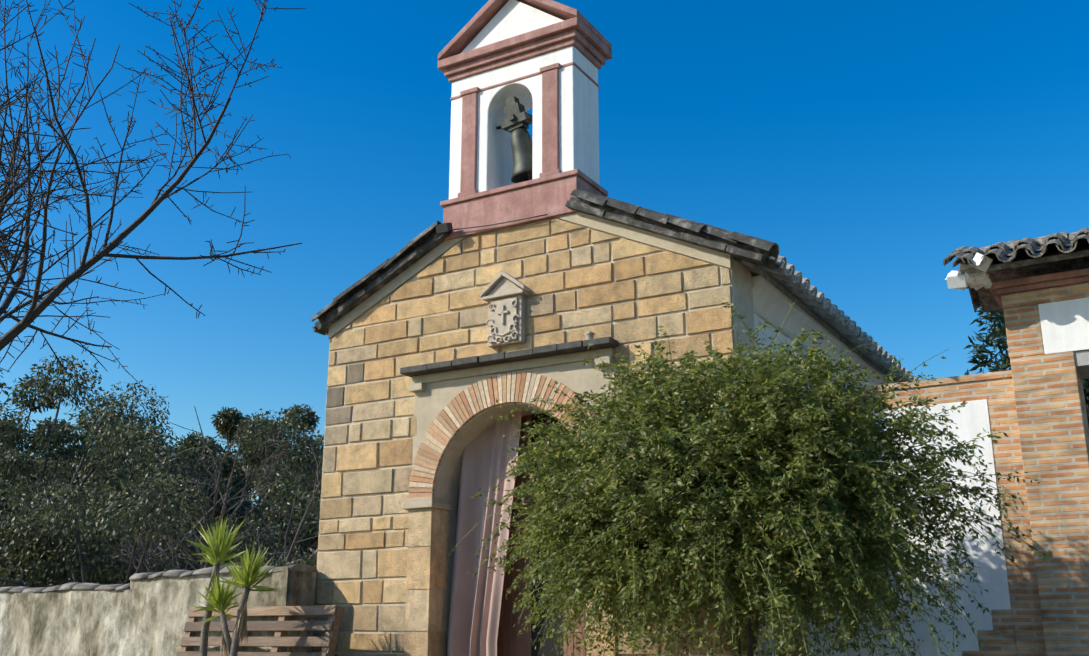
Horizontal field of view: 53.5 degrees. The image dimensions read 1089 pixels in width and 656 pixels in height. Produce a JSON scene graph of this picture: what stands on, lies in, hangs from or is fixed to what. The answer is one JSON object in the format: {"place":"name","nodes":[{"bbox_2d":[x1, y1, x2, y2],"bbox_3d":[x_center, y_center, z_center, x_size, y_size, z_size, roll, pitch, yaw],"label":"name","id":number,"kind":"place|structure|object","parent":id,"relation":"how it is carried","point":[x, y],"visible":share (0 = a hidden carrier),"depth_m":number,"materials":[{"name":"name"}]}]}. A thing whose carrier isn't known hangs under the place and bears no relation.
{"place":"outdoors","nodes":[
{"label":"outdoors","id":0,"kind":"place"},
{"bbox_2d":[292,430,323,518],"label":"tree","id":1,"kind":"object","parent":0,"point":[320,438],"depth_m":44.29,"materials":[{"name":"green plant"}]},
{"bbox_2d":[456,415,587,655],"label":"chapel door leaves","id":2,"kind":"object","parent":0,"point":[511,641],"depth_m":11.85,"materials":[{"name":"wood"}]},
{"bbox_2d":[449,0,599,198],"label":"bell tower","id":3,"kind":"structure","parent":0,"point":[578,123],"depth_m":12.89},
{"bbox_2d":[312,218,772,655],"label":"stone wall","id":4,"kind":"structure","parent":0,"point":[448,474],"depth_m":12.14,"materials":[{"name":"beige stone"}]},
{"bbox_2d":[408,372,598,497],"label":"brick arch","id":5,"kind":"structure","parent":4,"relation":"attached to","point":[479,393],"depth_m":12.03,"materials":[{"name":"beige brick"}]},
{"bbox_2d":[400,336,618,376],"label":"door cornice slabs","id":6,"kind":"structure","parent":4,"relation":"attached to","point":[519,355],"depth_m":11.79,"materials":[{"name":"grey stone"}]},
{"bbox_2d":[328,212,731,338],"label":"cornice","id":7,"kind":"structure","parent":4,"relation":"attached to","point":[582,219],"depth_m":11.87,"materials":[{"name":"beige paint"}]},
{"bbox_2d":[0,0,1088,541],"label":"sky","id":8,"kind":"structure","parent":0,"point":[873,142],"materials":[{"name":"blue"}]},
{"bbox_2d":[531,413,563,655],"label":"door","id":9,"kind":"structure","parent":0,"point":[546,649],"depth_m":11.65,"materials":[{"name":"brown wood"}]},
{"bbox_3d":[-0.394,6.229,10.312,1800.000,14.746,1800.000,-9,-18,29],"label":"terrain","id":10,"kind":"structure","parent":0,"visible":0},
{"bbox_2d":[0,479,29,523],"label":"tree","id":11,"kind":"object","parent":10,"relation":"on","point":[1,503],"visible":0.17,"depth_m":22.88,"materials":[{"name":"green plant"}]},
{"bbox_2d":[6,371,65,509],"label":"tree","id":12,"kind":"object","parent":10,"relation":"on","point":[22,394],"depth_m":44.26,"materials":[{"name":"green plant"}]},
{"bbox_2d":[0,416,76,500],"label":"tree","id":13,"kind":"object","parent":10,"relation":"on","point":[26,442],"depth_m":48.52,"materials":[{"name":"green plant"}]},
{"bbox_2d":[0,461,82,584],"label":"bare shrub","id":14,"kind":"object","parent":10,"relation":"on","point":[47,494],"visible":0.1,"depth_m":20.22,"materials":[{"name":"brown plant"}]},
{"bbox_2d":[0,504,90,586],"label":"tree","id":15,"kind":"object","parent":10,"relation":"on","point":[15,509],"depth_m":20.41,"materials":[{"name":"green plant"}]},
{"bbox_2d":[0,507,122,587],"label":"bush","id":16,"kind":"object","parent":10,"relation":"on","point":[22,542],"depth_m":17.24,"materials":[{"name":"green plant"}]},
{"bbox_2d":[7,443,130,549],"bbox_3d":[-16.073,8.991,35.723,6.031,10.898,6.212,-9,-18,29],"label":"tree","id":17,"kind":"object","parent":10,"relation":"on","point":[33,455],"depth_m":37.26,"materials":[{"name":"green plant"}]},
{"bbox_2d":[0,504,138,586],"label":"bush","id":18,"kind":"object","parent":10,"relation":"on","point":[109,575],"depth_m":17.96,"materials":[{"name":"green plant"}]},
{"bbox_2d":[14,495,131,587],"bbox_3d":[-8.433,5.944,20.292,5.410,5.926,4.025,-2,-16,7],"label":"bare shrub","id":19,"kind":"object","parent":10,"relation":"on","point":[84,561],"visible":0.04,"depth_m":20.05,"materials":[{"name":"brown plant"}]},
{"bbox_2d":[1,538,177,583],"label":"bush","id":20,"kind":"object","parent":10,"relation":"on","point":[125,571],"depth_m":19.39,"materials":[{"name":"green plant"}]},
{"bbox_2d":[0,355,201,584],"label":"tree","id":21,"kind":"object","parent":10,"relation":"on","point":[110,460],"depth_m":23.39,"materials":[{"name":"green plant"}]},
{"bbox_2d":[0,459,211,586],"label":"tree","id":22,"kind":"object","parent":10,"relation":"on","point":[164,524],"depth_m":15.81,"materials":[{"name":"green plant"}]},
{"bbox_2d":[0,379,220,582],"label":"tree","id":23,"kind":"object","parent":10,"relation":"on","point":[8,425],"depth_m":28.90,"materials":[{"name":"green plant"}]},
{"bbox_2d":[18,467,211,568],"bbox_3d":[-15.220,9.818,37.709,5.811,10.401,7.477,-22,-27,53],"label":"tree","id":24,"kind":"object","parent":10,"relation":"on","point":[154,509],"depth_m":38.19,"materials":[{"name":"green plant"}]},
{"bbox_2d":[1,421,262,579],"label":"tree","id":25,"kind":"object","parent":10,"relation":"on","point":[204,473],"depth_m":25.66,"materials":[{"name":"green plant"}]},
{"bbox_2d":[0,467,267,586],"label":"bare shrub","id":26,"kind":"object","parent":10,"relation":"on","point":[175,533],"visible":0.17,"depth_m":20.28,"materials":[{"name":"brown plant"}]},
{"bbox_2d":[0,0,305,389],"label":"bare tree","id":27,"kind":"object","parent":10,"relation":"on","point":[35,311],"visible":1,"depth_m":5.69,"materials":[{"name":"brown wood"}]},
{"bbox_2d":[117,536,190,581],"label":"bare shrub","id":28,"kind":"object","parent":10,"relation":"on","point":[169,552],"visible":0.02,"depth_m":23.25,"materials":[{"name":"brown plant"}]},
{"bbox_2d":[0,567,315,655],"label":"parapet wall","id":29,"kind":"structure","parent":10,"relation":"on","point":[144,617],"depth_m":13.37,"materials":[{"name":"grey paint"}]},
{"bbox_2d":[0,563,317,592],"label":"wall coping","id":30,"kind":"object","parent":29,"relation":"on","point":[152,575],"visible":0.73,"depth_m":13.51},
{"bbox_2d":[84,456,245,582],"bbox_3d":[-9.449,6.619,25.148,5.412,7.969,7.274,-11,-19,34],"label":"bare shrub","id":31,"kind":"object","parent":10,"relation":"on","point":[160,519],"visible":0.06,"depth_m":25.19,"materials":[{"name":"plant"}]},
{"bbox_2d":[82,406,296,572],"bbox_3d":[-5.381,4.422,16.027,2.803,6.039,4.512,8,-18,-26],"label":"bare shrub","id":32,"kind":"object","parent":10,"relation":"on","point":[146,566],"visible":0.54,"depth_m":16.05,"materials":[{"name":"brown plant"}]},
{"bbox_2d":[112,471,269,571],"bbox_3d":[-6.896,5.848,20.300,2.759,6.114,3.543,-4,-17,15],"label":"bare shrub","id":33,"kind":"object","parent":10,"relation":"on","point":[198,524],"visible":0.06,"depth_m":20.74,"materials":[{"name":"plant"}]},
{"bbox_2d":[142,432,250,549],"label":"tree","id":34,"kind":"object","parent":10,"relation":"on","point":[190,440],"depth_m":44.90,"materials":[{"name":"green plant"}]},
{"bbox_2d":[104,408,322,576],"bbox_3d":[-9.085,7.421,30.536,7.136,10.065,7.742,-9,-18,29],"label":"tree","id":35,"kind":"object","parent":10,"relation":"on","point":[248,451],"depth_m":30.82,"materials":[{"name":"green plant"}]},
{"bbox_2d":[152,500,301,568],"bbox_3d":[-6.853,6.671,22.664,4.258,6.270,5.723,-2,-16,9],"label":"bare shrub","id":36,"kind":"object","parent":10,"relation":"on","point":[207,523],"visible":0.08,"depth_m":23.18,"materials":[{"name":"plant"}]},
{"bbox_2d":[186,516,279,655],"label":"yucca","id":37,"kind":"object","parent":10,"relation":"on","point":[220,542],"depth_m":11.41,"materials":[{"name":"green plant"}]},
{"bbox_2d":[204,573,248,655],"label":"yucca dead leaves","id":38,"kind":"object","parent":37,"relation":"attached to","point":[242,621],"visible":0.35,"depth_m":11.24,"materials":[{"name":"brown plant"}]},
{"bbox_2d":[153,476,319,569],"bbox_3d":[-6.124,6.597,22.833,5.485,6.614,4.878,-9,-18,29],"label":"tree","id":39,"kind":"object","parent":10,"relation":"on","point":[268,511],"depth_m":22.36,"materials":[{"name":"green plant"}]},
{"bbox_2d":[184,500,303,567],"bbox_3d":[-6.235,6.693,22.969,3.611,6.231,2.812,-1,-16,3],"label":"bare shrub","id":40,"kind":"object","parent":10,"relation":"on","point":[281,551],"visible":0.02,"depth_m":23.89,"materials":[{"name":"brown plant"}]},
{"bbox_2d":[201,512,296,566],"bbox_3d":[-4.514,6.063,19.241,4.501,5.645,5.338,-9,-18,29],"label":"tree","id":41,"kind":"object","parent":10,"relation":"on","point":[273,543],"depth_m":20.34,"materials":[{"name":"green plant"}]},
{"bbox_2d":[225,518,288,565],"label":"bare shrub","id":42,"kind":"object","parent":10,"relation":"on","point":[256,537],"visible":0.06,"depth_m":21.67,"materials":[{"name":"brown plant"}]},
{"bbox_2d":[197,494,318,565],"bbox_3d":[-5.368,6.889,24.959,5.046,7.204,6.593,-9,-18,29],"label":"tree","id":43,"kind":"object","parent":10,"relation":"on","point":[314,533],"depth_m":24.79,"materials":[{"name":"green plant"}]},
{"bbox_2d":[205,404,320,559],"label":"tree","id":44,"kind":"object","parent":10,"relation":"on","point":[307,417],"depth_m":48.76,"materials":[{"name":"green plant"}]},
{"bbox_2d":[211,406,321,552],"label":"tree","id":45,"kind":"object","parent":10,"relation":"on","point":[225,421],"depth_m":49.86,"materials":[{"name":"green plant"}]},
{"bbox_2d":[211,434,323,566],"bbox_3d":[-4.606,5.315,19.334,6.057,6.635,4.506,10,-19,-31],"label":"bare shrub","id":46,"kind":"object","parent":10,"relation":"on","point":[293,546],"visible":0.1,"depth_m":19.72,"materials":[{"name":"brown plant"}]},
{"bbox_2d":[227,465,319,564],"bbox_3d":[-9.768,10.201,39.696,7.725,10.769,8.048,-9,-18,29],"label":"tree","id":47,"kind":"object","parent":10,"relation":"on","point":[282,537],"depth_m":39.07,"materials":[{"name":"green plant"}]},
{"bbox_2d":[241,443,323,559],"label":"tree","id":48,"kind":"object","parent":10,"relation":"on","point":[270,503],"depth_m":44.89,"materials":[{"name":"green plant"}]},
{"bbox_2d":[273,548,316,568],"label":"shrub","id":49,"kind":"object","parent":10,"relation":"on","point":[311,561],"depth_m":18.20,"materials":[{"name":"green plant"}]},
{"bbox_2d":[310,445,323,483],"bbox_3d":[-4.402,9.047,36.830,6.894,11.431,7.909,-9,-18,29],"label":"tree","id":50,"kind":"object","parent":10,"relation":"on","point":[322,447],"depth_m":37.69,"materials":[{"name":"green plant"}]},
{"bbox_2d":[770,282,1088,655],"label":"brick wall","id":51,"kind":"structure","parent":10,"relation":"on","point":[1034,396],"depth_m":9.77,"materials":[{"name":"orange brick"}]},
{"bbox_2d":[800,297,1088,655],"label":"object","id":52,"kind":"object","parent":51,"relation":"attached to","point":[1065,326],"visible":0.36,"depth_m":10.06,"materials":[{"name":"white paint"}]},
{"bbox_2d":[989,268,1088,310],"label":"gate cornice","id":53,"kind":"structure","parent":51,"relation":"attached to","point":[998,289],"depth_m":10.04,"materials":[{"name":"brown brick"}]},
{"bbox_2d":[943,228,1088,312],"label":"gate roof tiles","id":54,"kind":"object","parent":53,"relation":"on","point":[1043,255],"visible":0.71,"depth_m":10.26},
{"bbox_2d":[945,252,992,289],"bbox_3d":[4.022,-0.493,10.190,0.464,0.282,0.578,-9,-18,29],"label":"broken roof mortar","id":55,"kind":"object","parent":54,"relation":"attached to","point":[960,281],"visible":0.9,"depth_m":10.09,"materials":[{"name":"white concrete"}]},
{"bbox_2d":[1074,350,1088,378],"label":"gate lintel beam","id":56,"kind":"structure","parent":51,"relation":"attached to","point":[1082,361],"depth_m":9.80,"materials":[{"name":"white paint"}]},
{"bbox_2d":[964,306,1088,425],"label":"tree","id":57,"kind":"object","parent":10,"relation":"on","point":[999,331],"depth_m":22.52,"materials":[{"name":"green plant"}]},
{"bbox_2d":[1082,379,1088,417],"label":"tree","id":58,"kind":"object","parent":10,"relation":"on","point":[1084,382],"visible":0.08,"depth_m":19.88,"materials":[{"name":"green plant"}]},
{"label":"chapel terrace ground","id":59,"kind":"structure","parent":0,"visible":0},
{"bbox_2d":[177,605,344,655],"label":"wooden bench","id":60,"kind":"object","parent":59,"relation":"on","point":[281,627],"visible":0.92,"depth_m":11.93,"materials":[{"name":"brown wood"}]},
{"bbox_2d":[448,299,1056,655],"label":"green shrub stems","id":61,"kind":"object","parent":59,"relation":"on","point":[793,548],"visible":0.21,"depth_m":8.33,"materials":[{"name":"green plant"}]},
{"bbox_2d":[554,407,806,579],"bbox_3d":[1.150,1.431,9.278,2.250,1.486,1.468,-9,-18,29],"label":"bush","id":62,"kind":"object","parent":61,"relation":"attached to","point":[608,523],"visible":0.04,"depth_m":8.74,"materials":[{"name":"green plant"}]},
{"bbox_2d":[519,351,1004,643],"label":"pink shrub buds","id":63,"kind":"object","parent":61,"relation":"attached to","point":[744,500],"visible":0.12,"depth_m":8.37,"materials":[{"name":"pink plant"}]},
{"bbox_2d":[752,275,890,655],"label":"chapel nave walls","id":64,"kind":"structure","parent":59,"relation":"on","point":[770,302],"depth_m":12.41,"materials":[{"name":"beige paint"}]},
{"bbox_2d":[447,411,521,655],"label":"doorway curtain","id":65,"kind":"object","parent":64,"relation":"attached to","point":[475,608],"visible":0.9,"depth_m":12.01,"materials":[{"name":"fabric"}]},
{"bbox_2d":[480,271,530,347],"bbox_3d":[-0.437,-0.220,12.085,0.580,0.842,0.170,-9,-18,29],"label":"coat of arms plaque","id":66,"kind":"object","parent":64,"relation":"attached to","point":[502,294],"visible":1,"depth_m":12.02,"materials":[{"name":"stone"}]},
{"bbox_2d":[402,347,612,631],"bbox_3d":[-0.341,2.273,11.540,2.680,3.860,0.410,-9,-18,29],"label":"door surround","id":67,"kind":"object","parent":64,"relation":"attached to","point":[436,394],"visible":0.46,"depth_m":12.02,"materials":[{"name":"beige paint"}]},
{"bbox_2d":[584,331,594,339],"bbox_3d":[0.478,0.094,11.396,0.119,0.140,0.119,-9,-18,29],"label":"lamp","id":68,"kind":"object","parent":67,"relation":"on","point":[589,334],"visible":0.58,"depth_m":11.36,"materials":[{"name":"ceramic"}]},
{"bbox_2d":[438,0,611,240],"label":"bell tower trim","id":69,"kind":"structure","parent":64,"relation":"on","point":[550,189],"depth_m":12.69,"materials":[{"name":"pink paint"}]},
{"bbox_2d":[496,96,532,182],"bbox_3d":[-0.292,-2.251,12.941,0.645,1.049,0.450,0,-16,1],"label":"church bell","id":70,"kind":"object","parent":69,"relation":"attached to","point":[517,121],"visible":0.75,"depth_m":12.82,"materials":[{"name":"grey metal"}]},
{"bbox_2d":[312,219,746,655],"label":"facade ashlar blocks","id":71,"kind":"structure","parent":64,"relation":"attached to","point":[422,568],"depth_m":12.16,"materials":[{"name":"stone"}]},
{"bbox_2d":[311,189,780,334],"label":"roof tiles","id":72,"kind":"object","parent":64,"relation":"attached to","point":[748,248],"visible":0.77,"depth_m":11.61,"materials":[{"name":"grey tile"}]},
{"bbox_2d":[435,214,547,233],"bbox_3d":[-0.615,-1.248,12.401,1.430,0.148,0.194,-9,-18,29],"label":"floodlight with cable","id":73,"kind":"object","parent":72,"relation":"attached to","point":[444,227],"visible":0.98,"depth_m":12.62,"materials":[{"name":"black metal"}]},
{"bbox_2d":[325,255,916,382],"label":"chapel roof tiles","id":74,"kind":"object","parent":64,"relation":"on","point":[784,282],"visible":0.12,"depth_m":12.80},
{"bbox_2d":[769,257,907,373],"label":"roof tiles","id":75,"kind":"object","parent":64,"relation":"attached to","point":[773,258],"visible":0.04,"depth_m":12.00,"materials":[{"name":"grey tile"}]}
]}

